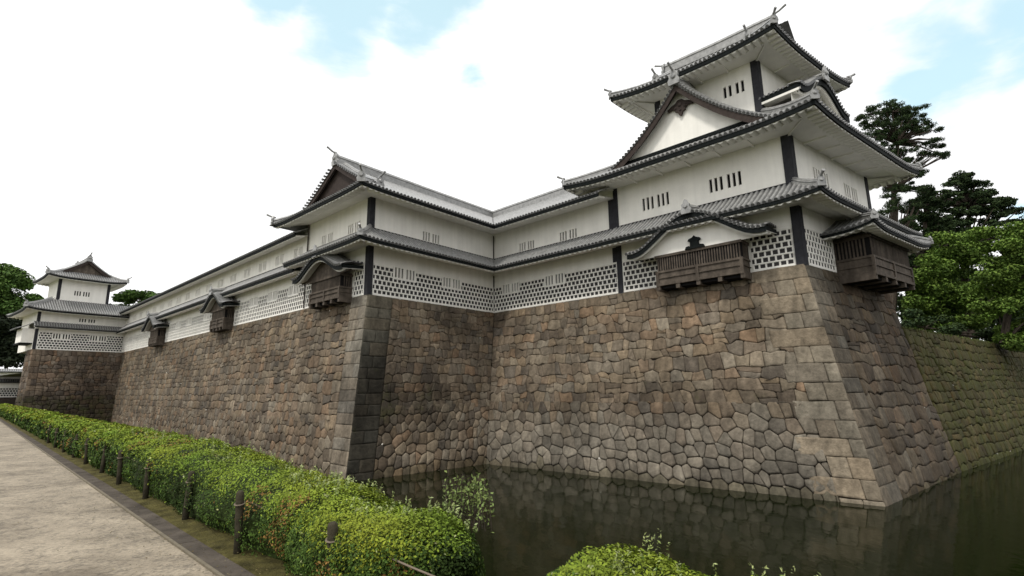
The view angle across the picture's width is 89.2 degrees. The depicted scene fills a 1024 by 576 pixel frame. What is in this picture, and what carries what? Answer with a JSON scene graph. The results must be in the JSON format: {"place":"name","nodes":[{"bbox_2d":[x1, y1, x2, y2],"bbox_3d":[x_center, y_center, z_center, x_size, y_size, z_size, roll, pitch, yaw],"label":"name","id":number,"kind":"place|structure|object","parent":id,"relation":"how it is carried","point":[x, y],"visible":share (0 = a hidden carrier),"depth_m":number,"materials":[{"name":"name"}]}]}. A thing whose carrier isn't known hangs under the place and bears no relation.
{"place":"outdoors","nodes":[
{"label":"outdoors","id":0,"kind":"place"},
{"bbox_2d":[0,373,21,376],"bbox_3d":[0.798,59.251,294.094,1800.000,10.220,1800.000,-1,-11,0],"label":"ground","id":1,"kind":"structure","parent":0,"point":[15,375],"depth_m":87.75,"materials":[{"name":"grey"}]},
{"bbox_2d":[0,368,21,404],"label":"gate wall","id":2,"kind":"structure","parent":1,"relation":"on","point":[9,387],"depth_m":92.02,"materials":[{"name":"white paint"}]},
{"bbox_2d":[0,315,25,368],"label":"broadleaf tree","id":3,"kind":"object","parent":1,"relation":"on","point":[10,356],"visible":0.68,"depth_m":113.98,"materials":[{"name":"green plant"}]},
{"bbox_2d":[0,419,255,575],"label":"kerb","id":4,"kind":"structure","parent":1,"relation":"on","point":[186,540],"depth_m":6.45,"materials":[{"name":"stone"}]},
{"bbox_2d":[111,289,158,306],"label":"broadleaf tree","id":5,"kind":"object","parent":1,"relation":"on","point":[127,297],"visible":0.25,"depth_m":151.87,"materials":[{"name":"green plant"}]},
{"bbox_2d":[0,417,435,575],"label":"verge","id":6,"kind":"structure","parent":1,"relation":"on","point":[270,566],"depth_m":6.18,"materials":[{"name":"soil"}]},
{"bbox_2d":[46,425,51,443],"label":"wooden post","id":7,"kind":"object","parent":6,"relation":"on","point":[48,438],"visible":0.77,"depth_m":17.56,"materials":[{"name":"brown wood"}]},
{"bbox_2d":[53,428,58,447],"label":"wooden post","id":8,"kind":"object","parent":6,"relation":"on","point":[56,432],"visible":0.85,"depth_m":16.20,"materials":[{"name":"brown wood"}]},
{"bbox_2d":[62,431,67,451],"bbox_3d":[-12.809,4.454,14.871,0.117,0.716,0.112,-1,-11,0],"label":"wooden post","id":9,"kind":"object","parent":6,"relation":"on","point":[63,450],"visible":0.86,"depth_m":14.83,"materials":[{"name":"brown wood"}]},
{"bbox_2d":[71,434,78,457],"bbox_3d":[-11.352,4.168,13.511,0.112,0.716,0.114,-1,-11,0],"label":"wooden post","id":10,"kind":"object","parent":6,"relation":"on","point":[76,438],"visible":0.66,"depth_m":13.51,"materials":[{"name":"brown wood"}]},
{"bbox_2d":[83,438,89,463],"bbox_3d":[-9.940,3.878,12.126,0.112,0.716,0.112,-1,-11,0],"label":"wooden post","id":11,"kind":"object","parent":6,"relation":"on","point":[86,453],"visible":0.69,"depth_m":12.11,"materials":[{"name":"brown wood"}]},
{"bbox_2d":[99,443,108,472],"bbox_3d":[-8.470,3.596,10.790,0.112,0.716,0.112,-1,-11,0],"label":"wooden post","id":12,"kind":"object","parent":6,"relation":"on","point":[102,465],"visible":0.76,"depth_m":10.76,"materials":[{"name":"brown wood"}]},
{"bbox_2d":[116,450,123,484],"bbox_3d":[-7.092,3.301,9.375,0.116,0.717,0.112,-1,-11,0],"label":"wooden post","id":13,"kind":"object","parent":6,"relation":"on","point":[120,457],"visible":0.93,"depth_m":9.37,"materials":[{"name":"brown wood"}]},
{"bbox_2d":[142,459,151,499],"bbox_3d":[-5.636,3.014,8.016,0.112,0.716,0.112,-1,-11,0],"label":"wooden post","id":14,"kind":"object","parent":6,"relation":"on","point":[146,487],"visible":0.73,"depth_m":8.00,"materials":[{"name":"brown wood"}]},
{"bbox_2d":[182,471,194,519],"bbox_3d":[-4.169,2.736,6.696,0.112,0.716,0.112,-1,-11,0],"label":"wooden post","id":15,"kind":"object","parent":6,"relation":"on","point":[185,515],"visible":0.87,"depth_m":6.67,"materials":[{"name":"brown wood"}]},
{"bbox_2d":[233,490,244,553],"bbox_3d":[-2.790,2.443,5.292,0.118,0.716,0.112,-1,-11,0],"label":"wooden post","id":16,"kind":"object","parent":6,"relation":"on","point":[239,506],"visible":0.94,"depth_m":5.28,"materials":[{"name":"brown wood"}]},
{"bbox_2d":[92,443,434,575],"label":"rope","id":17,"kind":"object","parent":16,"relation":"attached to","point":[413,568],"visible":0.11,"depth_m":3.62,"materials":[{"name":"brown fabric"}]},
{"bbox_2d":[0,403,485,575],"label":"hedge","id":18,"kind":"object","parent":6,"relation":"on","point":[305,507],"visible":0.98,"depth_m":5.21,"materials":[{"name":"green plant"}]},
{"bbox_2d":[441,470,494,532],"bbox_3d":[-0.419,1.941,4.745,0.324,0.487,0.728,8,-14,-38],"label":"shrub","id":19,"kind":"object","parent":18,"relation":"attached to","point":[480,516],"visible":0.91,"depth_m":4.72,"materials":[{"name":"green plant"}]},
{"bbox_2d":[325,521,339,575],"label":"wooden post","id":20,"kind":"object","parent":6,"relation":"on","point":[332,529],"visible":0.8,"depth_m":3.97,"materials":[{"name":"brown wood"}]},
{"bbox_2d":[547,528,820,575],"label":"hedge","id":21,"kind":"object","parent":6,"relation":"on","point":[618,566],"visible":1,"depth_m":3.06,"materials":[{"name":"green plant"}]},
{"bbox_2d":[111,264,961,506],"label":"stone wall","id":22,"kind":"structure","parent":1,"relation":"on","point":[801,380],"depth_m":32.98,"materials":[{"name":"stone"}]},
{"bbox_2d":[116,228,309,351],"bbox_3d":[-36.546,1.923,64.126,60.196,9.600,9.956,-11,-15,41],"label":"long gallery","id":23,"kind":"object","parent":22,"relation":"on","point":[253,285],"visible":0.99,"depth_m":51.41,"materials":[{"name":"white paint"}]},
{"bbox_2d":[175,320,180,328],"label":"window","id":24,"kind":"structure","parent":23,"relation":"in","point":[178,323],"depth_m":62.96,"materials":[{"name":"white paint"}]},
{"bbox_2d":[185,292,189,300],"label":"window","id":25,"kind":"structure","parent":23,"relation":"in","point":[187,294],"depth_m":62.08,"materials":[{"name":"white paint"}]},
{"bbox_2d":[186,317,191,325],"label":"window","id":26,"kind":"structure","parent":23,"relation":"in","point":[188,320],"depth_m":60.34,"materials":[{"name":"white paint"}]},
{"bbox_2d":[195,288,200,296],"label":"window","id":27,"kind":"structure","parent":23,"relation":"in","point":[197,293],"depth_m":59.72,"materials":[{"name":"white paint"}]},
{"bbox_2d":[203,313,210,320],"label":"window","id":28,"kind":"structure","parent":23,"relation":"in","point":[207,315],"depth_m":56.36,"materials":[{"name":"white paint"}]},
{"bbox_2d":[206,283,211,292],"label":"window","id":29,"kind":"structure","parent":23,"relation":"in","point":[207,286],"depth_m":57.51,"materials":[{"name":"white paint"}]},
{"bbox_2d":[217,278,223,287],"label":"window","id":30,"kind":"structure","parent":23,"relation":"in","point":[220,282],"depth_m":55.02,"materials":[{"name":"white paint"}]},
{"bbox_2d":[230,273,236,283],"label":"window","id":31,"kind":"structure","parent":23,"relation":"in","point":[233,277],"depth_m":52.68,"materials":[{"name":"white paint"}]},
{"bbox_2d":[243,267,250,278],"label":"window","id":32,"kind":"structure","parent":23,"relation":"in","point":[247,271],"depth_m":50.33,"materials":[{"name":"white paint"}]},
{"bbox_2d":[249,296,258,307],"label":"window","id":33,"kind":"structure","parent":23,"relation":"in","point":[253,302],"depth_m":48.08,"materials":[{"name":"white paint"}]},
{"bbox_2d":[258,261,266,272],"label":"window","id":34,"kind":"structure","parent":23,"relation":"in","point":[262,266],"depth_m":47.99,"materials":[{"name":"white paint"}]},
{"bbox_2d":[267,290,277,302],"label":"window","id":35,"kind":"structure","parent":23,"relation":"in","point":[272,296],"depth_m":45.46,"materials":[{"name":"white paint"}]},
{"bbox_2d":[275,254,283,265],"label":"window","id":36,"kind":"structure","parent":23,"relation":"in","point":[279,259],"depth_m":45.64,"materials":[{"name":"white paint"}]},
{"bbox_2d":[287,285,299,297],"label":"window","id":37,"kind":"structure","parent":23,"relation":"in","point":[293,290],"depth_m":42.83,"materials":[{"name":"white paint"}]},
{"bbox_2d":[293,246,302,258],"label":"window","id":38,"kind":"structure","parent":23,"relation":"in","point":[298,251],"depth_m":43.31,"materials":[{"name":"white paint"}]},
{"bbox_2d":[267,146,618,312],"bbox_3d":[-2.081,-3.956,43.530,24.897,12.311,26.418,-11,-15,41],"label":"corner gallery","id":39,"kind":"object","parent":22,"relation":"on","point":[375,231],"visible":0.99,"depth_m":39.42,"materials":[{"name":"white paint"}]},
{"bbox_2d":[321,232,332,245],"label":"window","id":40,"kind":"structure","parent":39,"relation":"in","point":[326,238],"depth_m":40.14,"materials":[{"name":"white paint"}]},
{"bbox_2d":[348,220,360,234],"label":"window","id":41,"kind":"structure","parent":39,"relation":"in","point":[352,228],"depth_m":37.64,"materials":[{"name":"white paint"}]},
{"bbox_2d":[393,266,415,282],"bbox_3d":[-7.834,-0.963,37.833,1.434,0.920,1.626,-1,-11,0],"label":"window","id":42,"kind":"structure","parent":39,"relation":"in","point":[403,274],"depth_m":37.76,"materials":[{"name":"white paint"}]},
{"bbox_2d":[422,231,439,244],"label":"window","id":43,"kind":"structure","parent":39,"relation":"in","point":[426,236],"depth_m":40.29,"materials":[{"name":"white paint"}]},
{"bbox_2d":[442,276,460,290],"bbox_3d":[-4.814,-0.336,41.246,1.434,0.920,1.626,-1,-11,0],"label":"window","id":44,"kind":"structure","parent":39,"relation":"in","point":[447,282],"depth_m":41.19,"materials":[{"name":"white paint"}]},
{"bbox_2d":[502,281,519,295],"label":"window","id":45,"kind":"structure","parent":39,"relation":"in","point":[510,288],"depth_m":43.46,"materials":[{"name":"white paint"}]},
{"bbox_2d":[519,239,534,251],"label":"window","id":46,"kind":"structure","parent":39,"relation":"in","point":[527,245],"depth_m":42.92,"materials":[{"name":"white paint"}]},
{"bbox_2d":[544,272,564,287],"bbox_3d":[3.313,-0.618,40.361,1.568,0.920,1.499,-1,-11,0],"label":"window","id":47,"kind":"structure","parent":39,"relation":"in","point":[559,278],"depth_m":40.30,"materials":[{"name":"white paint"}]},
{"bbox_2d":[559,228,576,241],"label":"window","id":48,"kind":"structure","parent":39,"relation":"in","point":[571,233],"depth_m":40.03,"materials":[{"name":"white paint"}]},
{"bbox_2d":[557,4,933,293],"bbox_3d":[15.999,-8.223,37.068,19.814,22.362,16.237,-11,-15,43],"label":"corner turret","id":49,"kind":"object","parent":22,"relation":"on","point":[752,149],"visible":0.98,"depth_m":32.17,"materials":[{"name":"white paint"}]},
{"bbox_2d":[641,191,669,211],"bbox_3d":[9.740,-5.839,35.167,1.583,0.980,1.513,-1,-11,0],"label":"window","id":50,"kind":"structure","parent":49,"relation":"in","point":[662,199],"depth_m":35.12,"materials":[{"name":"white paint"}]},
{"bbox_2d":[708,170,742,193],"bbox_3d":[13.139,-6.507,31.991,1.583,0.980,1.513,-1,-11,0],"label":"window","id":51,"kind":"structure","parent":49,"relation":"in","point":[733,179],"depth_m":31.94,"materials":[{"name":"white paint"}]},
{"bbox_2d":[722,79,744,99],"bbox_3d":[14.820,-13.229,34.680,1.148,0.900,1.100,-1,-11,0],"label":"window","id":52,"kind":"structure","parent":49,"relation":"in","point":[738,87],"depth_m":34.64,"materials":[{"name":"white paint"}]},
{"bbox_2d":[812,166,829,188],"bbox_3d":[18.697,-6.669,31.548,2.050,0.980,0.160,7,-14,-36],"label":"window","id":53,"kind":"structure","parent":49,"relation":"in","point":[816,172],"depth_m":31.50,"materials":[{"name":"white paint"}]},
{"bbox_2d":[843,182,857,202],"bbox_3d":[22.150,-6.221,34.071,2.050,0.980,0.160,7,-14,-36],"label":"window","id":54,"kind":"structure","parent":49,"relation":"in","point":[850,192],"depth_m":33.99,"materials":[{"name":"white paint"}]},
{"bbox_2d":[853,98,950,310],"bbox_3d":[47.584,-8.303,60.596,13.582,31.652,6.272,-1,-11,0],"label":"pine tree","id":55,"kind":"object","parent":1,"relation":"on","point":[903,117],"visible":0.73,"depth_m":61.17,"materials":[{"name":"green plant"}]},
{"bbox_2d":[896,226,956,313],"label":"broadleaf tree","id":56,"kind":"object","parent":1,"relation":"on","point":[899,307],"depth_m":73.09,"materials":[{"name":"green plant"}]},
{"bbox_2d":[897,185,959,331],"bbox_3d":[50.930,-2.853,63.537,11.827,22.023,6.531,-1,-11,0],"label":"conifer tree","id":57,"kind":"object","parent":1,"relation":"on","point":[925,215],"visible":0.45,"depth_m":63.42,"materials":[{"name":"green plant"}]},
{"bbox_2d":[900,230,992,330],"bbox_3d":[47.411,0.127,56.817,11.109,13.679,6.558,4,-12,-25],"label":"broadleaf tree","id":58,"kind":"object","parent":1,"relation":"on","point":[939,292],"visible":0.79,"depth_m":55.86,"materials":[{"name":"green plant"}]},
{"bbox_2d":[900,308,995,341],"bbox_3d":[43.803,4.028,52.210,10.258,4.360,3.984,-1,-11,0],"label":"shrub","id":59,"kind":"object","parent":1,"relation":"on","point":[925,323],"visible":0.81,"depth_m":51.60,"materials":[{"name":"green plant"}]},
{"bbox_2d":[896,266,1002,339],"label":"broadleaf tree","id":60,"kind":"object","parent":1,"relation":"on","point":[900,316],"depth_m":78.36,"materials":[{"name":"green plant"}]},
{"bbox_2d":[909,170,1023,337],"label":"conifer tree","id":61,"kind":"object","parent":1,"relation":"on","point":[968,200],"visible":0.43,"depth_m":67.56,"materials":[{"name":"green plant"}]},
{"bbox_2d":[959,221,1023,351],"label":"broadleaf tree","id":62,"kind":"object","parent":1,"relation":"on","point":[1005,278],"visible":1,"depth_m":47.00,"materials":[{"name":"green plant"}]},
{"bbox_2d":[984,214,1023,341],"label":"broadleaf tree","id":63,"kind":"object","parent":1,"relation":"on","point":[996,320],"visible":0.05,"depth_m":69.18,"materials":[{"name":"green plant"}]},
{"bbox_2d":[0,263,43,368],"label":"broadleaf tree","id":64,"kind":"object","parent":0,"point":[17,279],"visible":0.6,"depth_m":124.75,"materials":[{"name":"green plant"}]},
{"bbox_2d":[15,349,121,422],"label":"stone wall","id":65,"kind":"structure","parent":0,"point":[81,383],"depth_m":74.98,"materials":[{"name":"stone"}]},
{"bbox_2d":[6,252,131,352],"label":"turret","id":66,"kind":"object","parent":65,"relation":"on","point":[74,310],"visible":0.91,"depth_m":77.75,"materials":[{"name":"white paint"}]},
{"bbox_2d":[52,333,70,339],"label":"window","id":67,"kind":"structure","parent":66,"relation":"in","point":[58,336],"depth_m":75.34,"materials":[{"name":"white paint"}]},
{"bbox_2d":[74,290,89,296],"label":"window","id":68,"kind":"structure","parent":66,"relation":"in","point":[76,293],"depth_m":79.15,"materials":[{"name":"white paint"}]},
{"bbox_2d":[79,318,95,322],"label":"window","id":69,"kind":"structure","parent":66,"relation":"in","point":[83,320],"depth_m":77.99,"materials":[{"name":"white paint"}]},
{"bbox_2d":[89,335,106,341],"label":"window","id":70,"kind":"structure","parent":66,"relation":"in","point":[91,338],"depth_m":78.69,"materials":[{"name":"white paint"}]},
{"bbox_2d":[0,422,215,575],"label":"path","id":71,"kind":"structure","parent":0,"point":[28,547],"depth_m":6.25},
{"bbox_2d":[0,421,224,575],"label":"path edging","id":72,"kind":"object","parent":71,"relation":"on","point":[214,571],"depth_m":6.42,"materials":[{"name":"grey stone"}]},
{"bbox_2d":[12,444,261,575],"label":"fallen leaves","id":73,"kind":"object","parent":71,"relation":"on","point":[133,519],"visible":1,"depth_m":6.44,"materials":[{"name":"brown plant"}]},
{"bbox_2d":[0,0,1023,368],"label":"sky","id":74,"kind":"structure","parent":0,"point":[158,140],"materials":[{"name":"white"}]},
{"bbox_2d":[326,451,1023,575],"bbox_3d":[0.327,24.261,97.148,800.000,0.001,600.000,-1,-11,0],"label":"moat water","id":75,"kind":"structure","parent":0,"point":[969,522],"depth_m":19.76,"materials":[{"name":"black liquid"}]},
{"bbox_2d":[901,327,1023,470],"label":"stone wall","id":76,"kind":"structure","parent":75,"relation":"in","point":[975,389],"depth_m":37.63,"materials":[{"name":"green stone"}]},
{"bbox_2d":[902,326,1000,344],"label":"grass","id":77,"kind":"structure","parent":76,"relation":"on","point":[930,331],"depth_m":38.22,"materials":[{"name":"green plant"}]}
]}

